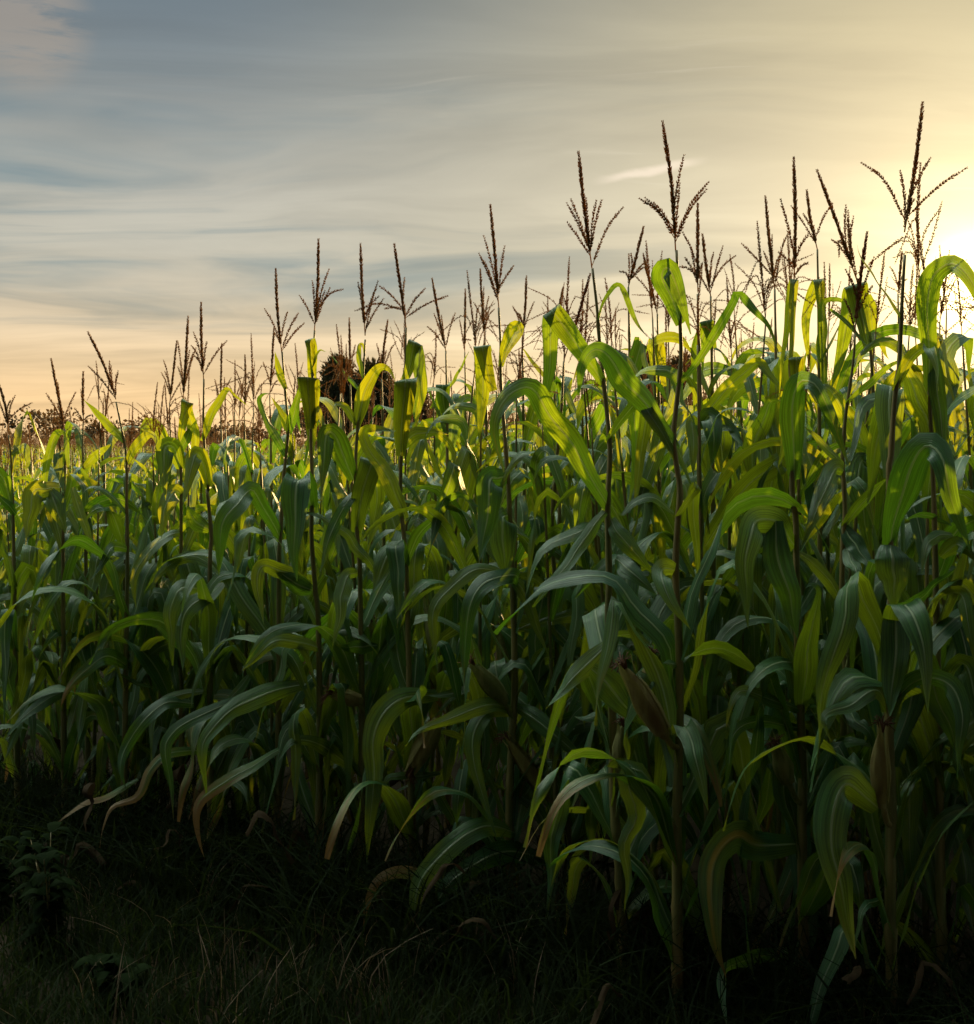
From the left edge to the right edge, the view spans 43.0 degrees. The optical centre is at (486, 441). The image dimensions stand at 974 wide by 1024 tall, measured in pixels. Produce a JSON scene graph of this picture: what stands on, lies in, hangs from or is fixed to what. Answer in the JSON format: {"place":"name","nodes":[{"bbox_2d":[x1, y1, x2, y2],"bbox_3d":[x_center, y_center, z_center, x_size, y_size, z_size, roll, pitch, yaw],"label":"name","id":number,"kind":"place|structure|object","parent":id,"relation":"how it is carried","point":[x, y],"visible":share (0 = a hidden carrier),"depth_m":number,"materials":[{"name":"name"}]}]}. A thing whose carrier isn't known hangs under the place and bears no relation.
{"place":"outdoors","nodes":[
{"label":"outdoors","id":0,"kind":"place"},
{"bbox_2d":[0,793,902,1023],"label":"grass","id":1,"kind":"structure","parent":0,"point":[84,941],"depth_m":3.46,"materials":[{"name":"green plant"}]},
{"bbox_2d":[0,508,973,1023],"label":"ground","id":2,"kind":"structure","parent":0,"point":[744,880],"depth_m":4.27,"materials":[{"name":"soil"}]},
{"bbox_2d":[0,836,38,909],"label":"leafy weed","id":3,"kind":"object","parent":2,"relation":"on","point":[4,874],"visible":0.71,"depth_m":4.11,"materials":[{"name":"green plant"}]},
{"bbox_2d":[0,449,52,774],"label":"corn plant","id":4,"kind":"object","parent":2,"relation":"on","point":[8,531],"visible":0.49,"depth_m":5.27,"materials":[{"name":"green plant"}]},
{"bbox_2d":[8,822,79,952],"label":"leafy weed","id":5,"kind":"object","parent":2,"relation":"on","point":[46,895],"visible":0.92,"depth_m":3.74,"materials":[{"name":"green plant"}]},
{"bbox_2d":[0,385,113,821],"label":"corn plant","id":6,"kind":"object","parent":2,"relation":"on","point":[13,629],"visible":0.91,"depth_m":4.89,"materials":[{"name":"green plant"}]},
{"bbox_2d":[29,409,91,782],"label":"corn plant","id":7,"kind":"object","parent":2,"relation":"on","point":[67,595],"visible":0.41,"depth_m":5.61,"materials":[{"name":"green plant"}]},
{"bbox_2d":[0,412,137,791],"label":"corn plant","id":8,"kind":"object","parent":2,"relation":"on","point":[54,722],"visible":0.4,"depth_m":5.21,"materials":[{"name":"green plant"}]},
{"bbox_2d":[0,358,153,815],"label":"corn plant","id":9,"kind":"object","parent":2,"relation":"on","point":[53,506],"visible":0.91,"depth_m":4.87,"materials":[{"name":"green plant"}]},
{"bbox_2d":[18,373,144,775],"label":"corn plant","id":10,"kind":"object","parent":2,"relation":"on","point":[109,487],"visible":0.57,"depth_m":5.56,"materials":[{"name":"green plant"}]},
{"bbox_2d":[20,371,172,783],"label":"corn plant","id":11,"kind":"object","parent":2,"relation":"on","point":[91,459],"visible":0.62,"depth_m":5.19,"materials":[{"name":"green plant"}]},
{"bbox_2d":[16,363,177,714],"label":"corn plant","id":12,"kind":"object","parent":2,"relation":"on","point":[103,520],"visible":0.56,"depth_m":5.46,"materials":[{"name":"green plant"}]},
{"bbox_2d":[18,398,185,795],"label":"corn plant","id":13,"kind":"object","parent":2,"relation":"on","point":[104,587],"visible":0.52,"depth_m":5.03,"materials":[{"name":"green plant"}]},
{"bbox_2d":[0,331,217,842],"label":"corn plant","id":14,"kind":"object","parent":2,"relation":"on","point":[131,709],"visible":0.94,"depth_m":4.69,"materials":[{"name":"green plant"}]},
{"bbox_2d":[71,953,157,1015],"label":"leafy weed","id":15,"kind":"object","parent":2,"relation":"on","point":[107,959],"visible":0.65,"depth_m":3.38,"materials":[{"name":"green plant"}]},
{"bbox_2d":[76,402,155,797],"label":"corn plant","id":16,"kind":"object","parent":2,"relation":"on","point":[115,524],"visible":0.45,"depth_m":4.85,"materials":[{"name":"green plant"}]},
{"bbox_2d":[79,387,217,777],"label":"corn plant","id":17,"kind":"object","parent":2,"relation":"on","point":[198,507],"visible":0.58,"depth_m":5.41,"materials":[{"name":"green plant"}]},
{"bbox_2d":[85,417,215,810],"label":"corn plant","id":18,"kind":"object","parent":2,"relation":"on","point":[110,596],"visible":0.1,"depth_m":4.91,"materials":[{"name":"green plant"}]},
{"bbox_2d":[123,341,190,747],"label":"corn plant","id":19,"kind":"object","parent":2,"relation":"on","point":[142,458],"visible":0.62,"depth_m":5.84,"materials":[{"name":"green plant"}]},
{"bbox_2d":[84,382,233,827],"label":"corn plant","id":20,"kind":"object","parent":2,"relation":"on","point":[153,495],"visible":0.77,"depth_m":4.81,"materials":[{"name":"green plant"}]},
{"bbox_2d":[111,382,213,804],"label":"corn plant","id":21,"kind":"object","parent":2,"relation":"on","point":[173,470],"visible":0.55,"depth_m":5.38,"materials":[{"name":"green plant"}]},
{"bbox_2d":[58,316,274,840],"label":"corn plant","id":22,"kind":"object","parent":2,"relation":"on","point":[169,451],"visible":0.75,"depth_m":4.67,"materials":[{"name":"green plant"}]},
{"bbox_2d":[134,372,223,795],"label":"corn plant","id":23,"kind":"object","parent":2,"relation":"on","point":[191,499],"visible":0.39,"depth_m":5.24,"materials":[{"name":"green plant"}]},
{"bbox_2d":[59,302,312,856],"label":"corn plant","id":24,"kind":"object","parent":2,"relation":"on","point":[172,621],"visible":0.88,"depth_m":4.46,"materials":[{"name":"green plant"}]},
{"bbox_2d":[136,335,300,854],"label":"corn plant","id":25,"kind":"object","parent":2,"relation":"on","point":[247,472],"visible":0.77,"depth_m":4.66,"materials":[{"name":"green plant"}]},
{"bbox_2d":[203,343,242,614],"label":"corn plant","id":26,"kind":"object","parent":2,"relation":"on","point":[212,492],"visible":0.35,"depth_m":6.19,"materials":[{"name":"green plant"}]},
{"bbox_2d":[215,377,256,816],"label":"corn plant","id":27,"kind":"object","parent":2,"relation":"on","point":[225,482],"visible":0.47,"depth_m":5.14,"materials":[{"name":"green plant"}]},
{"bbox_2d":[100,268,397,852],"bbox_3d":[-0.814,0.472,4.505,0.990,2.197,0.658,0,0,0],"label":"corn plant","id":28,"kind":"object","parent":2,"relation":"on","point":[234,507],"visible":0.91,"depth_m":4.43,"materials":[{"name":"green plant"}]},
{"bbox_2d":[184,361,321,802],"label":"corn plant","id":29,"kind":"object","parent":2,"relation":"on","point":[239,464],"visible":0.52,"depth_m":5.11,"materials":[{"name":"green plant"}]},
{"bbox_2d":[219,383,288,818],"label":"corn plant","id":30,"kind":"object","parent":2,"relation":"on","point":[263,670],"visible":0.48,"depth_m":5.00,"materials":[{"name":"green plant"}]},
{"bbox_2d":[210,327,322,732],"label":"corn plant","id":31,"kind":"object","parent":2,"relation":"on","point":[275,420],"visible":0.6,"depth_m":5.71,"materials":[{"name":"green plant"}]},
{"bbox_2d":[198,408,357,844],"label":"corn plant","id":32,"kind":"object","parent":2,"relation":"on","point":[216,579],"visible":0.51,"depth_m":4.60,"materials":[{"name":"green plant"}]},
{"bbox_2d":[252,343,331,704],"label":"corn plant","id":33,"kind":"object","parent":2,"relation":"on","point":[298,456],"visible":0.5,"depth_m":5.79,"materials":[{"name":"green plant"}]},
{"bbox_2d":[0,404,584,453],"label":"treeline","id":34,"kind":"object","parent":2,"relation":"on","point":[38,414],"visible":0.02,"depth_m":100.84,"materials":[{"name":"brown plant"}]},
{"bbox_2d":[253,375,335,777],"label":"corn plant","id":35,"kind":"object","parent":2,"relation":"on","point":[294,599],"visible":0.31,"depth_m":5.68,"materials":[{"name":"green plant"}]},
{"bbox_2d":[191,238,398,871],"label":"corn plant","id":36,"kind":"object","parent":2,"relation":"on","point":[305,736],"visible":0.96,"depth_m":4.25,"materials":[{"name":"green plant"}]},
{"bbox_2d":[302,351,370,448],"bbox_3d":[-4.813,-0.659,40.067,2.576,4.626,2.574,0,0,0],"label":"tree","id":37,"kind":"object","parent":2,"relation":"on","point":[334,391],"visible":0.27,"depth_m":39.59,"materials":[{"name":"brown plant"}]},
{"bbox_2d":[291,324,383,770],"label":"corn plant","id":38,"kind":"object","parent":2,"relation":"on","point":[326,595],"visible":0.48,"depth_m":5.00,"materials":[{"name":"green plant"}]},
{"bbox_2d":[296,345,391,837],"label":"corn plant","id":39,"kind":"object","parent":2,"relation":"on","point":[333,506],"visible":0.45,"depth_m":4.80,"materials":[{"name":"green plant"}]},
{"bbox_2d":[288,318,420,783],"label":"corn plant","id":40,"kind":"object","parent":2,"relation":"on","point":[329,404],"visible":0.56,"depth_m":5.61,"materials":[{"name":"green plant"}]},
{"bbox_2d":[299,335,442,844],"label":"corn plant","id":41,"kind":"object","parent":2,"relation":"on","point":[346,555],"visible":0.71,"depth_m":4.71,"materials":[{"name":"green plant"}]},
{"bbox_2d":[242,244,503,890],"bbox_3d":[-0.408,0.439,4.294,0.882,2.264,0.352,0,0,-13],"label":"corn plant","id":42,"kind":"object","parent":2,"relation":"on","point":[364,495],"visible":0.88,"depth_m":4.28,"materials":[{"name":"green plant"}]},
{"bbox_2d":[345,356,413,436],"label":"tree","id":43,"kind":"object","parent":2,"relation":"on","point":[369,364],"visible":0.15,"depth_m":40.62,"materials":[{"name":"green plant"}]},
{"bbox_2d":[316,320,450,802],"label":"corn plant","id":44,"kind":"object","parent":2,"relation":"on","point":[388,423],"visible":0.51,"depth_m":5.30,"materials":[{"name":"green plant"}]},
{"bbox_2d":[320,310,468,850],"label":"corn plant","id":45,"kind":"object","parent":2,"relation":"on","point":[393,522],"visible":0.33,"depth_m":4.72,"materials":[{"name":"green plant"}]},
{"bbox_2d":[324,243,501,869],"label":"corn plant","id":46,"kind":"object","parent":2,"relation":"on","point":[411,698],"visible":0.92,"depth_m":4.14,"materials":[{"name":"green plant"}]},
{"bbox_2d":[363,329,517,785],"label":"corn plant","id":47,"kind":"object","parent":2,"relation":"on","point":[425,477],"visible":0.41,"depth_m":5.26,"materials":[{"name":"green plant"}]},
{"bbox_2d":[367,278,519,827],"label":"corn plant","id":48,"kind":"object","parent":2,"relation":"on","point":[441,405],"visible":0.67,"depth_m":4.99,"materials":[{"name":"green plant"}]},
{"bbox_2d":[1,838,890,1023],"bbox_3d":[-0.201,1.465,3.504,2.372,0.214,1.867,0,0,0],"label":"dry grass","id":49,"kind":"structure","parent":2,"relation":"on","point":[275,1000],"depth_m":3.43,"materials":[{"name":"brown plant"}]},
{"bbox_2d":[351,270,554,856],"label":"corn plant","id":50,"kind":"object","parent":2,"relation":"on","point":[451,609],"visible":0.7,"depth_m":4.58,"materials":[{"name":"green plant"}]},
{"bbox_2d":[384,268,531,807],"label":"corn plant","id":51,"kind":"object","parent":2,"relation":"on","point":[522,513],"visible":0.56,"depth_m":5.17,"materials":[{"name":"green plant"}]},
{"bbox_2d":[403,289,526,758],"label":"corn plant","id":52,"kind":"object","parent":2,"relation":"on","point":[456,397],"visible":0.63,"depth_m":5.60,"materials":[{"name":"green plant"}]},
{"bbox_2d":[361,329,590,886],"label":"corn plant","id":53,"kind":"object","parent":2,"relation":"on","point":[481,633],"visible":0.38,"depth_m":4.08,"materials":[{"name":"green plant"}]},
{"bbox_2d":[384,326,573,852],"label":"corn plant","id":54,"kind":"object","parent":2,"relation":"on","point":[465,457],"visible":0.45,"depth_m":4.51,"materials":[{"name":"green plant"}]},
{"bbox_2d":[0,342,971,682],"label":"corn field","id":55,"kind":"structure","parent":2,"relation":"on","point":[38,462],"depth_m":10.51,"materials":[{"name":"plant"}]},
{"bbox_2d":[0,710,973,1023],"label":"undergrowth","id":56,"kind":"object","parent":2,"relation":"on","point":[330,874],"visible":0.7,"depth_m":3.69,"materials":[{"name":"green plant"}]},
{"bbox_2d":[1,725,973,1023],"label":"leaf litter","id":57,"kind":"object","parent":2,"relation":"on","point":[179,777],"visible":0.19,"depth_m":3.78,"materials":[{"name":"brown plant"}]},
{"bbox_2d":[390,330,601,872],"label":"corn plant","id":58,"kind":"object","parent":2,"relation":"on","point":[525,729],"visible":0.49,"depth_m":4.43,"materials":[{"name":"green plant"}]},
{"bbox_2d":[363,204,654,934],"bbox_3d":[0.041,0.408,4.026,0.938,2.358,0.548,0,0,-14],"label":"corn plant","id":59,"kind":"object","parent":2,"relation":"on","point":[496,528],"visible":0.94,"depth_m":3.92,"materials":[{"name":"green plant"}]},
{"bbox_2d":[425,257,609,880],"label":"corn plant","id":60,"kind":"object","parent":2,"relation":"on","point":[517,475],"visible":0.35,"depth_m":4.38,"materials":[{"name":"green plant"}]},
{"bbox_2d":[491,276,561,746],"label":"corn plant","id":61,"kind":"object","parent":2,"relation":"on","point":[527,431],"visible":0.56,"depth_m":5.19,"materials":[{"name":"green plant"}]},
{"bbox_2d":[428,273,642,941],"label":"corn plant","id":62,"kind":"object","parent":2,"relation":"on","point":[576,831],"visible":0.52,"depth_m":4.05,"materials":[{"name":"green plant"}]},
{"bbox_2d":[482,286,617,743],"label":"corn plant","id":63,"kind":"object","parent":2,"relation":"on","point":[568,381],"visible":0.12,"depth_m":5.50,"materials":[{"name":"green plant"}]},
{"bbox_2d":[452,366,663,920],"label":"corn plant","id":64,"kind":"object","parent":2,"relation":"on","point":[540,815],"visible":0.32,"depth_m":3.98,"materials":[{"name":"green plant"}]},
{"bbox_2d":[510,279,636,888],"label":"corn plant","id":65,"kind":"object","parent":2,"relation":"on","point":[597,419],"visible":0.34,"depth_m":4.29,"materials":[{"name":"green plant"}]},
{"bbox_2d":[489,151,722,995],"bbox_3d":[0.351,0.372,3.554,0.690,2.397,0.657,0,0,0],"label":"corn plant","id":66,"kind":"object","parent":2,"relation":"on","point":[557,424],"visible":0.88,"depth_m":3.48,"materials":[{"name":"green plant"}]},
{"bbox_2d":[500,289,722,868],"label":"corn plant","id":67,"kind":"object","parent":2,"relation":"on","point":[600,465],"visible":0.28,"depth_m":4.10,"materials":[{"name":"green plant"}]},
{"bbox_2d":[518,373,719,881],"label":"corn plant","id":68,"kind":"object","parent":2,"relation":"on","point":[587,597],"visible":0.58,"depth_m":3.88,"materials":[{"name":"green plant"}]},
{"bbox_2d":[519,278,735,907],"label":"corn plant","id":69,"kind":"object","parent":2,"relation":"on","point":[645,744],"visible":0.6,"depth_m":3.74,"materials":[{"name":"green plant"}]},
{"bbox_2d":[522,226,742,751],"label":"corn plant","id":70,"kind":"object","parent":2,"relation":"on","point":[637,350],"visible":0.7,"depth_m":4.35,"materials":[{"name":"green plant"}]},
{"bbox_2d":[584,251,732,849],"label":"corn plant","id":71,"kind":"object","parent":2,"relation":"on","point":[660,355],"visible":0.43,"depth_m":4.67,"materials":[{"name":"green plant"}]},
{"bbox_2d":[493,121,831,1023],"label":"corn plant","id":72,"kind":"object","parent":2,"relation":"on","point":[659,709],"visible":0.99,"depth_m":3.29,"materials":[{"name":"green plant"}]},
{"bbox_2d":[593,308,734,670],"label":"corn plant","id":73,"kind":"object","parent":2,"relation":"on","point":[648,553],"visible":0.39,"depth_m":4.85,"materials":[{"name":"green plant"}]},
{"bbox_2d":[632,294,706,606],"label":"corn plant","id":74,"kind":"object","parent":2,"relation":"on","point":[681,418],"visible":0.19,"depth_m":5.34,"materials":[{"name":"green plant"}]},
{"bbox_2d":[568,241,772,879],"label":"corn plant","id":75,"kind":"object","parent":2,"relation":"on","point":[580,410],"visible":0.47,"depth_m":4.07,"materials":[{"name":"green plant"}]},
{"bbox_2d":[594,203,786,939],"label":"corn plant","id":76,"kind":"object","parent":2,"relation":"on","point":[750,478],"visible":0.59,"depth_m":3.84,"materials":[{"name":"green plant"}]},
{"bbox_2d":[552,264,840,955],"bbox_3d":[0.595,0.501,3.712,0.808,2.099,0.533,0,0,-28],"label":"corn plant","id":77,"kind":"object","parent":2,"relation":"on","point":[702,704],"visible":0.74,"depth_m":3.75,"materials":[{"name":"green plant"}]},
{"bbox_2d":[682,277,771,826],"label":"corn plant","id":78,"kind":"object","parent":2,"relation":"on","point":[729,446],"visible":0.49,"depth_m":4.59,"materials":[{"name":"green plant"}]},
{"bbox_2d":[643,234,816,867],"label":"corn plant","id":79,"kind":"object","parent":2,"relation":"on","point":[738,392],"visible":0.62,"depth_m":4.20,"materials":[{"name":"green plant"}]},
{"bbox_2d":[662,254,837,831],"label":"corn plant","id":80,"kind":"object","parent":2,"relation":"on","point":[763,454],"visible":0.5,"depth_m":4.67,"materials":[{"name":"green plant"}]},
{"bbox_2d":[649,156,870,1023],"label":"corn plant","id":81,"kind":"object","parent":2,"relation":"on","point":[782,776],"visible":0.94,"depth_m":3.34,"materials":[{"name":"green plant"}]},
{"bbox_2d":[706,222,819,911],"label":"corn plant","id":82,"kind":"object","parent":2,"relation":"on","point":[765,412],"visible":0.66,"depth_m":3.89,"materials":[{"name":"green plant"}]},
{"bbox_2d":[680,342,880,961],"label":"corn plant","id":83,"kind":"object","parent":2,"relation":"on","point":[859,484],"visible":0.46,"depth_m":3.68,"materials":[{"name":"green plant"}]},
{"bbox_2d":[730,236,854,836],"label":"corn plant","id":84,"kind":"object","parent":2,"relation":"on","point":[813,361],"visible":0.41,"depth_m":4.52,"materials":[{"name":"green plant"}]},
{"bbox_2d":[738,266,891,715],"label":"corn plant","id":85,"kind":"object","parent":2,"relation":"on","point":[810,421],"visible":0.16,"depth_m":5.11,"materials":[{"name":"green plant"}]},
{"bbox_2d":[723,262,921,764],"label":"corn plant","id":86,"kind":"object","parent":2,"relation":"on","point":[809,491],"visible":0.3,"depth_m":4.42,"materials":[{"name":"green plant"}]},
{"bbox_2d":[705,195,942,916],"bbox_3d":[1.054,0.376,4.031,0.434,2.388,0.989,0,0,-13],"label":"corn plant","id":87,"kind":"object","parent":2,"relation":"on","point":[770,387],"visible":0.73,"depth_m":4.06,"materials":[{"name":"green plant"}]},
{"bbox_2d":[688,189,961,778],"bbox_3d":[1.131,0.345,4.216,1.012,2.450,0.519,0,0,7],"label":"corn plant","id":88,"kind":"object","parent":2,"relation":"on","point":[816,290],"visible":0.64,"depth_m":4.29,"materials":[{"name":"green plant"}]},
{"bbox_2d":[703,231,973,985],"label":"corn plant","id":89,"kind":"object","parent":2,"relation":"on","point":[854,552],"visible":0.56,"depth_m":3.46,"materials":[{"name":"green plant"}]},
{"bbox_2d":[801,264,890,739],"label":"corn plant","id":90,"kind":"object","parent":2,"relation":"on","point":[813,350],"visible":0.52,"depth_m":5.55,"materials":[{"name":"green plant"}]},
{"bbox_2d":[723,101,973,1023],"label":"corn plant","id":91,"kind":"object","parent":2,"relation":"on","point":[892,662],"visible":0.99,"depth_m":3.10,"materials":[{"name":"green plant"}]},
{"bbox_2d":[746,253,954,971],"bbox_3d":[1.073,0.487,3.911,0.352,2.129,0.763,0,0,-23],"label":"corn plant","id":92,"kind":"object","parent":2,"relation":"on","point":[906,425],"visible":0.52,"depth_m":3.82,"materials":[{"name":"green plant"}]},
{"bbox_2d":[761,266,968,885],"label":"corn plant","id":93,"kind":"object","parent":2,"relation":"on","point":[910,552],"visible":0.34,"depth_m":4.31,"materials":[{"name":"green plant"}]},
{"bbox_2d":[772,255,973,1021],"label":"corn plant","id":94,"kind":"object","parent":2,"relation":"on","point":[927,731],"visible":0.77,"depth_m":3.23,"materials":[{"name":"green plant"}]},
{"bbox_2d":[816,169,943,951],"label":"corn plant","id":95,"kind":"object","parent":2,"relation":"on","point":[857,466],"visible":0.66,"depth_m":3.77,"materials":[{"name":"green plant"}]},
{"bbox_2d":[813,250,973,790],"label":"corn plant","id":96,"kind":"object","parent":2,"relation":"on","point":[837,451],"visible":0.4,"depth_m":4.28,"materials":[{"name":"green plant"}]},
{"bbox_2d":[830,268,963,598],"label":"corn plant","id":97,"kind":"object","parent":2,"relation":"on","point":[953,419],"visible":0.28,"depth_m":5.30,"materials":[{"name":"green plant"}]},
{"bbox_2d":[835,229,973,997],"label":"corn plant","id":98,"kind":"object","parent":2,"relation":"on","point":[963,872],"visible":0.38,"depth_m":3.42,"materials":[{"name":"green plant"}]},
{"bbox_2d":[849,162,973,939],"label":"corn plant","id":99,"kind":"object","parent":2,"relation":"on","point":[949,346],"visible":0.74,"depth_m":3.70,"materials":[{"name":"green plant"}]},
{"bbox_2d":[900,490,973,985],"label":"corn plant","id":100,"kind":"object","parent":2,"relation":"on","point":[966,497],"visible":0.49,"depth_m":3.28,"materials":[{"name":"green plant"}]},
{"bbox_2d":[905,277,973,830],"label":"corn plant","id":101,"kind":"object","parent":2,"relation":"on","point":[964,412],"visible":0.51,"depth_m":4.27,"materials":[{"name":"green plant"}]},
{"bbox_2d":[938,296,973,954],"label":"corn plant","id":102,"kind":"object","parent":2,"relation":"on","point":[970,750],"visible":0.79,"depth_m":3.73,"materials":[{"name":"green plant"}]},
{"bbox_2d":[0,0,973,444],"label":"sky","id":103,"kind":"structure","parent":0,"point":[160,159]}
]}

